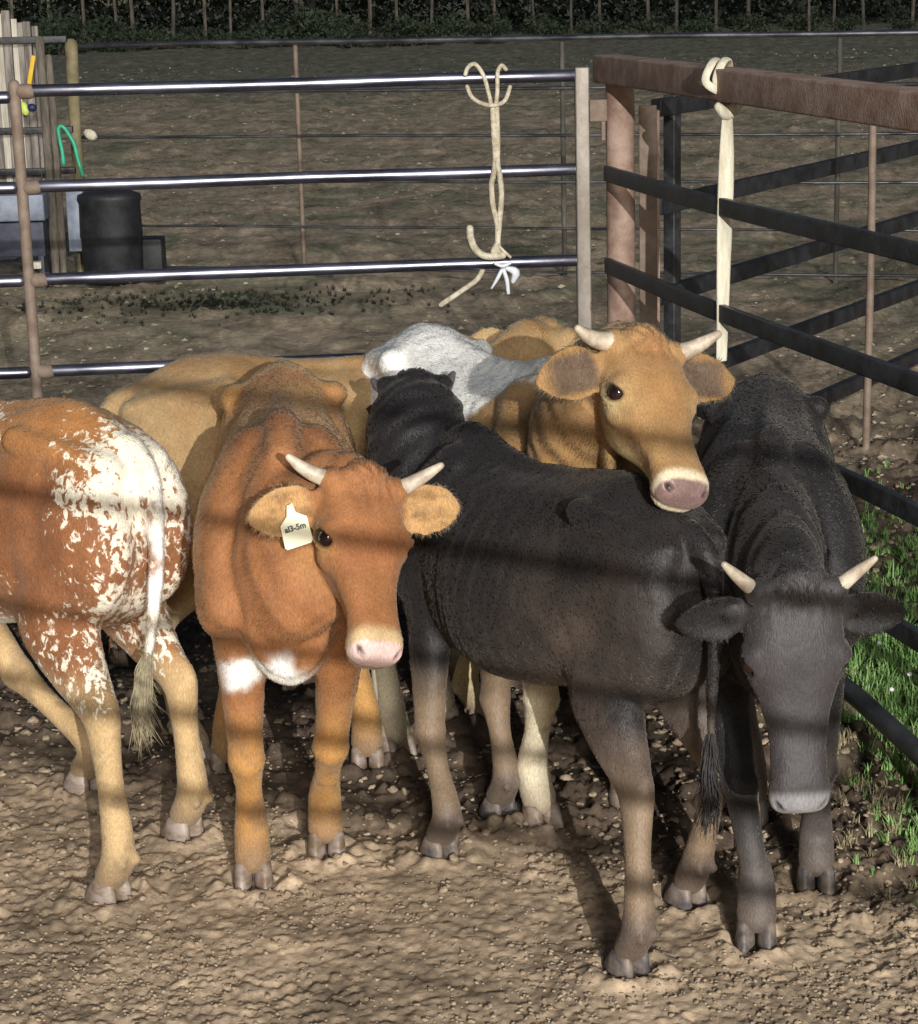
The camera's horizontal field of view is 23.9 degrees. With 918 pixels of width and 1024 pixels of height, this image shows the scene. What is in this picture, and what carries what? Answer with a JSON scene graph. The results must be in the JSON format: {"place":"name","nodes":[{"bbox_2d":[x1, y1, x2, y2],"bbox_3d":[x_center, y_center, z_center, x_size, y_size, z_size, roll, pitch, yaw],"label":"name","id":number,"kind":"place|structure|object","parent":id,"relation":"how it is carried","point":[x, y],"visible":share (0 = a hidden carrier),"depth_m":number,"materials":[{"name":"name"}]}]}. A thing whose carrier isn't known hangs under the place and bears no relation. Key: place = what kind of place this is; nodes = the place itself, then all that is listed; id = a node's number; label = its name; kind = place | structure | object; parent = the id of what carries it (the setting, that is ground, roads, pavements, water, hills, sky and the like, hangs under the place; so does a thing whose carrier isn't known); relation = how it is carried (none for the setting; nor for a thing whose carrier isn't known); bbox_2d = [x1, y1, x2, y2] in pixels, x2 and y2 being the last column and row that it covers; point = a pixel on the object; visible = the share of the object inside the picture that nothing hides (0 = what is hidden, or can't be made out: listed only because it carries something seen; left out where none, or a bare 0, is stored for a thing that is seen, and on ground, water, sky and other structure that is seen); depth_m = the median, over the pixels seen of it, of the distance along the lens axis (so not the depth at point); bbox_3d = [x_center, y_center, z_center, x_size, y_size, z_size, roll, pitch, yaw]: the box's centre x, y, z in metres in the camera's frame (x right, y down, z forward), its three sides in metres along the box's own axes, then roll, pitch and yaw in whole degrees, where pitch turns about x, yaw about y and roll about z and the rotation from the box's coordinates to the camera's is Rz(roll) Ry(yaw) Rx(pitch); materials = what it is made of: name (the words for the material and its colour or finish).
{"place":"outdoors","nodes":[
{"label":"outdoors","id":0,"kind":"place"},
{"bbox_2d":[65,191,85,251],"bbox_3d":[-2.652,-2.036,15.096,0.120,0.420,0.200,-1,14,0],"label":"metal box","id":1,"kind":"object","parent":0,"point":[72,206],"visible":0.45,"depth_m":15.00,"materials":[{"name":"grey metal"}]},
{"bbox_2d":[0,0,316,7],"label":"sky","id":2,"kind":"structure","parent":0,"point":[147,3],"materials":[{"name":"black"}]},
{"bbox_2d":[0,282,473,325],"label":"grass","id":3,"kind":"structure","parent":0,"point":[189,301],"depth_m":13.96,"materials":[{"name":"green plant"}]},
{"bbox_2d":[0,0,917,1023],"bbox_3d":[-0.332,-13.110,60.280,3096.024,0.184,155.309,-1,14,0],"label":"ground","id":4,"kind":"structure","parent":0,"point":[312,330],"depth_m":6.55,"materials":[{"name":"soil"}]},
{"bbox_2d":[9,0,13,21],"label":"sapling tree","id":5,"kind":"object","parent":4,"relation":"on","point":[11,10],"visible":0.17,"depth_m":59.20,"materials":[{"name":"brown plant"}]},
{"bbox_2d":[0,91,31,379],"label":"pipe panel","id":6,"kind":"object","parent":4,"relation":"on","point":[13,281],"visible":0.78,"depth_m":8.30,"materials":[{"name":"metal"}]},
{"bbox_2d":[0,192,49,288],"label":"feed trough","id":7,"kind":"object","parent":4,"relation":"on","point":[39,210],"visible":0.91,"depth_m":14.87,"materials":[{"name":"grey metal"}]},
{"bbox_2d":[35,36,60,286],"bbox_3d":[-2.834,-2.364,14.981,0.064,1.813,0.057,-1,14,0],"label":"wooden post","id":8,"kind":"object","parent":4,"relation":"on","point":[47,144],"visible":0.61,"depth_m":14.93,"materials":[{"name":"brown wood"}]},
{"bbox_2d":[27,55,35,83],"bbox_3d":[-2.919,-3.016,14.794,0.030,0.200,0.012,11,14,-3],"label":"yellow strap","id":9,"kind":"object","parent":8,"relation":"hanging from","point":[31,70],"visible":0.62,"depth_m":14.79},
{"bbox_2d":[0,10,75,181],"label":"board wall","id":10,"kind":"structure","parent":8,"relation":"attached to","point":[21,39],"depth_m":14.92,"materials":[{"name":"grey wood"}]},
{"bbox_2d":[21,102,28,115],"bbox_3d":[-2.955,-2.743,14.740,0.058,0.097,0.037,-18,14,4],"label":"lime glove","id":11,"kind":"object","parent":10,"relation":"hanging from","point":[25,111],"visible":0.84,"depth_m":14.72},
{"bbox_2d":[27,104,36,111],"bbox_3d":[-2.905,-2.749,14.738,0.070,0.054,0.037,-1,14,0],"label":"navy cap","id":12,"kind":"object","parent":11,"relation":"on","point":[31,107],"visible":1,"depth_m":14.72,"materials":[{"name":"plastic"}]},
{"bbox_2d":[46,0,50,27],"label":"sapling tree","id":13,"kind":"object","parent":4,"relation":"on","point":[48,5],"visible":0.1,"depth_m":60.32,"materials":[{"name":"brown plant"}]},
{"bbox_2d":[45,54,67,286],"bbox_3d":[-2.777,-2.307,14.996,0.056,1.686,0.049,-1,14,0],"label":"wooden post","id":14,"kind":"object","parent":4,"relation":"on","point":[56,169],"visible":0.65,"depth_m":14.95,"materials":[{"name":"brown wood"}]},
{"bbox_2d":[21,1,97,52],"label":"bush","id":15,"kind":"object","parent":4,"relation":"on","point":[55,12],"visible":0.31,"depth_m":58.51,"materials":[{"name":"green plant"}]},
{"bbox_2d":[31,11,95,54],"bbox_3d":[-10.577,-12.466,57.040,1.978,1.385,2.456,-5,15,-12],"label":"bush","id":16,"kind":"object","parent":4,"relation":"on","point":[71,34],"visible":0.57,"depth_m":56.91,"materials":[{"name":"green plant"}]},
{"bbox_2d":[65,39,84,271],"bbox_3d":[-2.706,-2.442,15.374,0.118,1.788,0.092,-1,14,0],"label":"wooden post","id":17,"kind":"object","parent":4,"relation":"on","point":[71,60],"visible":0.39,"depth_m":15.24,"materials":[{"name":"brown wood"}]},
{"bbox_2d":[80,0,85,32],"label":"sapling tree","id":18,"kind":"object","parent":4,"relation":"on","point":[83,11],"visible":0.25,"depth_m":61.57,"materials":[{"name":"brown plant"}]},
{"bbox_2d":[0,397,213,904],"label":"calf","id":19,"kind":"object","parent":4,"relation":"on","point":[96,524],"visible":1,"depth_m":5.10},
{"bbox_2d":[77,14,140,51],"bbox_3d":[-9.714,-12.976,59.095,1.910,1.162,2.339,-12,18,-36],"label":"bush","id":20,"kind":"object","parent":4,"relation":"on","point":[102,27],"visible":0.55,"depth_m":58.98,"materials":[{"name":"green plant"}]},
{"bbox_2d":[77,190,143,284],"bbox_3d":[-2.409,-1.914,15.025,0.448,0.645,0.312,-1,14,0],"label":"plastic drum","id":21,"kind":"object","parent":4,"relation":"on","point":[111,229],"visible":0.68,"depth_m":14.90,"materials":[{"name":"black plastic"}]},
{"bbox_2d":[113,0,117,31],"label":"sapling tree","id":22,"kind":"object","parent":4,"relation":"on","point":[115,10],"visible":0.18,"depth_m":61.65,"materials":[{"name":"brown plant"}]},
{"bbox_2d":[94,28,137,51],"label":"bush","id":23,"kind":"object","parent":4,"relation":"on","point":[116,37],"visible":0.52,"depth_m":57.66,"materials":[{"name":"green plant"}]},
{"bbox_2d":[129,0,136,49],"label":"sapling tree","id":24,"kind":"object","parent":4,"relation":"on","point":[132,20],"visible":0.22,"depth_m":59.37,"materials":[{"name":"brown plant"}]},
{"bbox_2d":[122,21,175,50],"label":"bush","id":25,"kind":"object","parent":4,"relation":"on","point":[151,35],"visible":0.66,"depth_m":58.65,"materials":[{"name":"green plant"}]},
{"bbox_2d":[142,235,166,281],"bbox_3d":[-2.146,-1.780,15.216,0.160,0.300,0.200,-1,14,0],"label":"plastic crate","id":26,"kind":"object","parent":4,"relation":"on","point":[154,252],"visible":0.55,"depth_m":15.11,"materials":[{"name":"grey plastic"}]},
{"bbox_2d":[171,0,174,48],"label":"sapling tree","id":27,"kind":"object","parent":4,"relation":"on","point":[173,17],"visible":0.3,"depth_m":59.45,"materials":[{"name":"brown plant"}]},
{"bbox_2d":[167,26,211,47],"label":"bush","id":28,"kind":"object","parent":4,"relation":"on","point":[185,36],"visible":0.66,"depth_m":58.72,"materials":[{"name":"green plant"}]},
{"bbox_2d":[203,0,206,39],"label":"sapling tree","id":29,"kind":"object","parent":4,"relation":"on","point":[204,16],"visible":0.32,"depth_m":60.47,"materials":[{"name":"brown plant"}]},
{"bbox_2d":[199,27,240,50],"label":"bush","id":30,"kind":"object","parent":4,"relation":"on","point":[226,36],"visible":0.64,"depth_m":58.02,"materials":[{"name":"green plant"}]},
{"bbox_2d":[229,0,232,45],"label":"sapling tree","id":31,"kind":"object","parent":4,"relation":"on","point":[230,20],"visible":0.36,"depth_m":59.95,"materials":[{"name":"brown plant"}]},
{"bbox_2d":[231,28,276,49],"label":"bush","id":32,"kind":"object","parent":4,"relation":"on","point":[241,35],"visible":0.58,"depth_m":57.13,"materials":[{"name":"green plant"}]},
{"bbox_2d":[260,0,264,34],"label":"sapling tree","id":33,"kind":"object","parent":4,"relation":"on","point":[262,10],"visible":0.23,"depth_m":61.52,"materials":[{"name":"brown plant"}]},
{"bbox_2d":[237,2,340,47],"bbox_3d":[-4.446,-13.223,59.068,2.757,1.355,3.042,-12,18,-35],"label":"bush","id":34,"kind":"object","parent":4,"relation":"on","point":[284,32],"visible":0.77,"depth_m":58.81,"materials":[{"name":"green plant"}]},
{"bbox_2d":[8,66,591,397],"bbox_3d":[-0.574,-0.787,8.463,2.207,1.834,0.060,-3,14,-5],"label":"pipe panel","id":35,"kind":"object","parent":4,"relation":"on","point":[579,169],"visible":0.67,"depth_m":8.33,"materials":[{"name":"metal"}]},
{"bbox_2d":[438,62,511,306],"bbox_3d":[0.059,-1.265,8.403,0.304,0.942,0.110,-1,14,0],"label":"halter rope","id":36,"kind":"object","parent":35,"relation":"attached to","point":[498,252],"visible":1,"depth_m":8.39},
{"bbox_2d":[491,262,519,294],"bbox_3d":[0.183,-0.914,8.474,0.116,0.133,0.047,-3,14,-7],"label":"baling twine","id":37,"kind":"object","parent":35,"relation":"attached to","point":[512,270],"visible":1,"depth_m":8.48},
{"bbox_2d":[191,359,463,890],"bbox_3d":[-0.385,0.267,5.256,0.573,1.148,1.580,-5,15,-13],"label":"calf","id":38,"kind":"object","parent":4,"relation":"on","point":[308,520],"visible":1,"depth_m":4.76},
{"bbox_2d":[283,7,374,45],"bbox_3d":[-3.554,-13.053,58.667,2.058,1.215,2.294,-12,18,-36],"label":"bush","id":39,"kind":"object","parent":4,"relation":"on","point":[329,25],"visible":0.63,"depth_m":58.45,"materials":[{"name":"green plant"}]},
{"bbox_2d":[335,0,338,19],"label":"sapling tree","id":40,"kind":"object","parent":4,"relation":"on","point":[336,4],"visible":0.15,"depth_m":61.57,"materials":[{"name":"brown plant"}]},
{"bbox_2d":[98,315,579,760],"bbox_3d":[-0.270,0.053,6.105,1.496,1.139,0.470,-5,15,-14],"label":"calf","id":41,"kind":"object","parent":4,"relation":"on","point":[174,409],"visible":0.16,"depth_m":5.84},
{"bbox_2d":[316,19,380,48],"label":"bush","id":42,"kind":"object","parent":4,"relation":"on","point":[360,29],"visible":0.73,"depth_m":57.14,"materials":[{"name":"green plant"}]},
{"bbox_2d":[368,0,371,44],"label":"sapling tree","id":43,"kind":"object","parent":4,"relation":"on","point":[370,11],"visible":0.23,"depth_m":58.88,"materials":[{"name":"brown plant"}]},
{"bbox_2d":[369,21,406,47],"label":"bush","id":44,"kind":"object","parent":4,"relation":"on","point":[388,32],"visible":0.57,"depth_m":57.33,"materials":[{"name":"green plant"}]},
{"bbox_2d":[395,0,397,33],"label":"sapling tree","id":45,"kind":"object","parent":4,"relation":"on","point":[396,8],"visible":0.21,"depth_m":59.77,"materials":[{"name":"brown plant"}]},
{"bbox_2d":[382,12,459,45],"bbox_3d":[-1.079,-12.703,57.241,2.024,1.072,1.816,-4,14,-10],"label":"bush","id":46,"kind":"object","parent":4,"relation":"on","point":[418,29],"visible":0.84,"depth_m":57.06,"materials":[{"name":"green plant"}]},
{"bbox_2d":[429,0,433,43],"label":"sapling tree","id":47,"kind":"object","parent":4,"relation":"on","point":[431,9],"visible":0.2,"depth_m":58.18,"materials":[{"name":"brown plant"}]},
{"bbox_2d":[419,8,479,43],"bbox_3d":[-0.231,-12.985,58.353,2.036,1.148,1.640,2,15,12],"label":"bush","id":48,"kind":"object","parent":4,"relation":"on","point":[454,27],"visible":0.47,"depth_m":58.16,"materials":[{"name":"green plant"}]},
{"bbox_2d":[0,0,917,40],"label":"dark wood","id":49,"kind":"object","parent":4,"relation":"on","point":[145,11],"visible":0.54,"depth_m":66.64,"materials":[{"name":"green plant"}]},
{"bbox_2d":[0,48,917,465],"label":"field litter","id":50,"kind":"object","parent":4,"relation":"on","point":[880,456],"visible":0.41,"depth_m":17.82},
{"bbox_2d":[465,0,469,35],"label":"sapling tree","id":51,"kind":"object","parent":4,"relation":"on","point":[467,10],"visible":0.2,"depth_m":59.30,"materials":[{"name":"brown plant"}]},
{"bbox_2d":[460,8,516,43],"bbox_3d":[0.878,-12.819,57.615,1.608,1.126,1.997,-11,17,-33],"label":"bush","id":52,"kind":"object","parent":4,"relation":"on","point":[496,28],"visible":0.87,"depth_m":57.48,"materials":[{"name":"green plant"}]},
{"bbox_2d":[492,0,495,23],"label":"sapling tree","id":53,"kind":"object","parent":4,"relation":"on","point":[494,5],"visible":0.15,"depth_m":60.03,"materials":[{"name":"brown plant"}]},
{"bbox_2d":[77,30,917,282],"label":"field fence","id":54,"kind":"object","parent":4,"relation":"on","point":[563,135],"visible":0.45,"depth_m":14.57,"materials":[{"name":"metal"}]},
{"bbox_2d":[56,124,84,176],"bbox_3d":[-2.641,-2.456,14.732,0.172,0.358,0.026,-1,14,0],"label":"garden hose","id":55,"kind":"object","parent":54,"relation":"hanging from","point":[67,132],"visible":1,"depth_m":14.72,"materials":[{"name":"green rubber"}]},
{"bbox_2d":[84,129,97,139],"bbox_3d":[-2.498,-2.559,14.707,0.097,0.065,0.036,32,12,-8],"label":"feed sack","id":56,"kind":"object","parent":54,"relation":"hanging from","point":[89,134],"visible":1,"depth_m":14.69,"materials":[{"name":"beige fabric"}]},
{"bbox_2d":[531,0,534,22],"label":"sapling tree","id":57,"kind":"object","parent":4,"relation":"on","point":[532,5],"visible":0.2,"depth_m":61.09,"materials":[{"name":"brown plant"}]},
{"bbox_2d":[517,13,570,35],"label":"bush","id":58,"kind":"object","parent":4,"relation":"on","point":[545,28],"visible":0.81,"depth_m":58.38,"materials":[{"name":"green plant"}]},
{"bbox_2d":[365,367,731,978],"bbox_3d":[0.132,0.279,5.198,0.480,1.125,1.552,-11,17,-32],"label":"calf","id":59,"kind":"object","parent":4,"relation":"on","point":[585,586],"visible":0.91,"depth_m":4.82},
{"bbox_2d":[361,320,738,828],"bbox_3d":[0.175,0.085,5.490,0.531,1.359,1.900,-7,15,-20],"label":"calf","id":60,"kind":"object","parent":4,"relation":"on","point":[624,395],"visible":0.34,"depth_m":4.85},
{"bbox_2d":[570,0,572,34],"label":"sapling tree","id":61,"kind":"object","parent":4,"relation":"on","point":[571,19],"visible":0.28,"depth_m":58.95,"materials":[{"name":"brown plant"}]},
{"bbox_2d":[567,13,624,33],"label":"bush","id":62,"kind":"object","parent":4,"relation":"on","point":[585,28],"visible":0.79,"depth_m":57.95,"materials":[{"name":"green plant"}]},
{"bbox_2d":[598,0,600,26],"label":"sapling tree","id":63,"kind":"object","parent":4,"relation":"on","point":[599,6],"visible":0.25,"depth_m":61.41,"materials":[{"name":"brown plant"}]},
{"bbox_2d":[617,8,678,39],"bbox_3d":[4.977,-12.857,57.516,1.425,0.998,1.770,5,15,22],"label":"bush","id":64,"kind":"object","parent":4,"relation":"on","point":[640,27],"visible":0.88,"depth_m":57.40,"materials":[{"name":"green plant"}]},
{"bbox_2d":[646,0,650,32],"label":"sapling tree","id":65,"kind":"object","parent":4,"relation":"on","point":[647,8],"visible":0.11,"depth_m":58.80,"materials":[{"name":"brown plant"}]},
{"bbox_2d":[675,0,677,32],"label":"sapling tree","id":66,"kind":"object","parent":4,"relation":"on","point":[676,13],"visible":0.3,"depth_m":58.43,"materials":[{"name":"brown plant"}]},
{"bbox_2d":[666,12,724,32],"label":"bush","id":67,"kind":"object","parent":4,"relation":"on","point":[693,25],"visible":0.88,"depth_m":58.21,"materials":[{"name":"green plant"}]},
{"bbox_2d":[714,0,717,31],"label":"sapling tree","id":68,"kind":"object","parent":4,"relation":"on","point":[715,10],"visible":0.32,"depth_m":59.48,"materials":[{"name":"brown plant"}]},
{"bbox_2d":[746,0,750,30],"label":"sapling tree","id":69,"kind":"object","parent":4,"relation":"on","point":[748,5],"visible":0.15,"depth_m":59.48,"materials":[{"name":"brown plant"}]},
{"bbox_2d":[727,9,778,31],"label":"bush","id":70,"kind":"object","parent":4,"relation":"on","point":[748,23],"visible":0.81,"depth_m":57.80,"materials":[{"name":"green plant"}]},
{"bbox_2d":[589,54,917,652],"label":"steel gate","id":71,"kind":"structure","parent":4,"relation":"on","point":[621,77],"depth_m":7.08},
{"bbox_2d":[701,57,741,360],"bbox_3d":[0.870,-1.012,7.263,0.134,1.002,0.234,-1,14,0],"label":"cloth strap","id":72,"kind":"object","parent":71,"relation":"hanging from","point":[727,113],"visible":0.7,"depth_m":7.16,"materials":[{"name":"beige fabric"}]},
{"bbox_2d":[651,62,917,448],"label":"black pipe fence","id":73,"kind":"object","parent":4,"relation":"on","point":[671,108],"visible":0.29,"depth_m":9.57,"materials":[{"name":"black metal"}]},
{"bbox_2d":[673,372,904,953],"bbox_3d":[0.743,0.293,5.104,0.491,1.115,1.581,0,14,7],"label":"calf","id":74,"kind":"object","parent":4,"relation":"on","point":[794,614],"visible":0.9,"depth_m":4.62},
{"bbox_2d":[766,5,828,30],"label":"bush","id":75,"kind":"object","parent":4,"relation":"on","point":[793,22],"visible":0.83,"depth_m":58.78,"materials":[{"name":"green plant"}]},
{"bbox_2d":[807,0,809,30],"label":"sapling tree","id":76,"kind":"object","parent":4,"relation":"on","point":[808,29],"visible":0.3,"depth_m":57.93,"materials":[{"name":"brown plant"}]},
{"bbox_2d":[731,589,917,972],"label":"dry grass","id":77,"kind":"structure","parent":4,"relation":"on","point":[874,805],"depth_m":5.50,"materials":[{"name":"plant"}]},
{"bbox_2d":[832,0,835,30],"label":"sapling tree","id":78,"kind":"object","parent":4,"relation":"on","point":[834,9],"visible":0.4,"depth_m":59.28,"materials":[{"name":"brown plant"}]},
{"bbox_2d":[827,13,865,30],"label":"bush","id":79,"kind":"object","parent":4,"relation":"on","point":[844,23],"visible":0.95,"depth_m":59.07,"materials":[{"name":"green plant"}]},
{"bbox_2d":[861,0,865,28],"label":"sapling tree","id":80,"kind":"object","parent":4,"relation":"on","point":[863,12],"visible":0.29,"depth_m":61.66,"materials":[{"name":"brown plant"}]},
{"bbox_2d":[862,125,876,448],"bbox_3d":[1.768,-0.941,9.336,0.040,1.680,0.032,-1,14,0],"label":"steel stake","id":81,"kind":"object","parent":4,"relation":"on","point":[872,141],"visible":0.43,"depth_m":9.31,"materials":[{"name":"brown metal"}]},
{"bbox_2d":[835,458,917,902],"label":"green grass","id":82,"kind":"structure","parent":4,"relation":"on","point":[903,663],"depth_m":6.43,"materials":[{"name":"green plant"}]},
{"bbox_2d":[843,676,917,766],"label":"fence rail","id":83,"kind":"object","parent":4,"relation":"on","point":[892,729],"visible":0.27,"depth_m":5.72,"materials":[{"name":"black metal"}]},
{"bbox_2d":[889,687,893,704],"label":"clover flower","id":84,"kind":"object","parent":4,"relation":"on","point":[891,689],"visible":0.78,"depth_m":6.18,"materials":[{"name":"white plant"}]},
{"bbox_2d":[881,14,917,29],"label":"bush","id":85,"kind":"object","parent":4,"relation":"on","point":[899,23],"visible":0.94,"depth_m":58.87,"materials":[{"name":"green plant"}]},
{"bbox_2d":[907,672,911,695],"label":"clover flower","id":86,"kind":"object","parent":4,"relation":"on","point":[909,674],"visible":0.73,"depth_m":6.31,"materials":[{"name":"white plant"}]},
{"bbox_2d":[910,0,914,28],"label":"sapling tree","id":87,"kind":"object","parent":4,"relation":"on","point":[913,9],"visible":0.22,"depth_m":60.43,"materials":[{"name":"brown plant"}]},
{"label":"lumber block","id":88,"kind":"object","parent":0,"visible":0},
{"bbox_2d":[33,261,42,268],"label":"lumber block","id":89,"kind":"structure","parent":88,"relation":"on","point":[38,264],"depth_m":14.84,"materials":[{"name":"beige wood"}]}
]}

